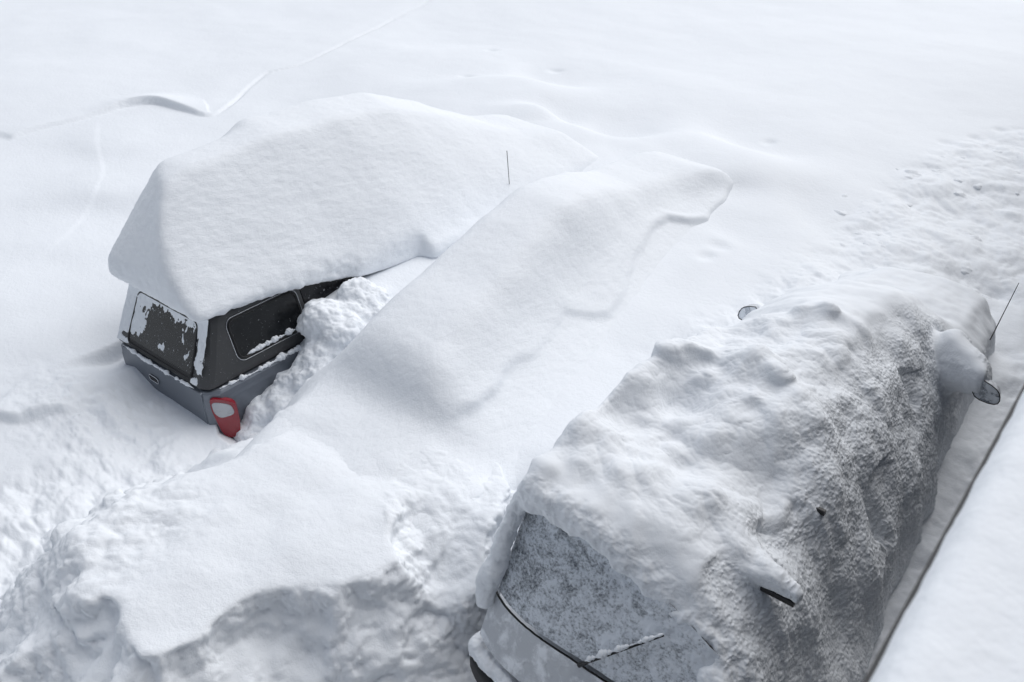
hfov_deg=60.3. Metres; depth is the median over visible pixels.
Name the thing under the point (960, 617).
building
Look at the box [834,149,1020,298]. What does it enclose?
snow rubble
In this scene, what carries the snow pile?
on the snow ground
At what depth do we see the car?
9.99 m
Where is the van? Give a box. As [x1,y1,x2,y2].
[468,267,1018,681]
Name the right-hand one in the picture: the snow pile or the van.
the van
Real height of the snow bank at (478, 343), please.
1.621 m
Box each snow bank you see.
[0,377,521,681]
[234,151,732,534]
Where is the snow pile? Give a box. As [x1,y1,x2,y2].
[233,277,390,441]
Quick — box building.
[863,385,1023,681]
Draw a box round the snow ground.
[0,0,1023,681]
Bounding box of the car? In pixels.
[108,93,597,437]
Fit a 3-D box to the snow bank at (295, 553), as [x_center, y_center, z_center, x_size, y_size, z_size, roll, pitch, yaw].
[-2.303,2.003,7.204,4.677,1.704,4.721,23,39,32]

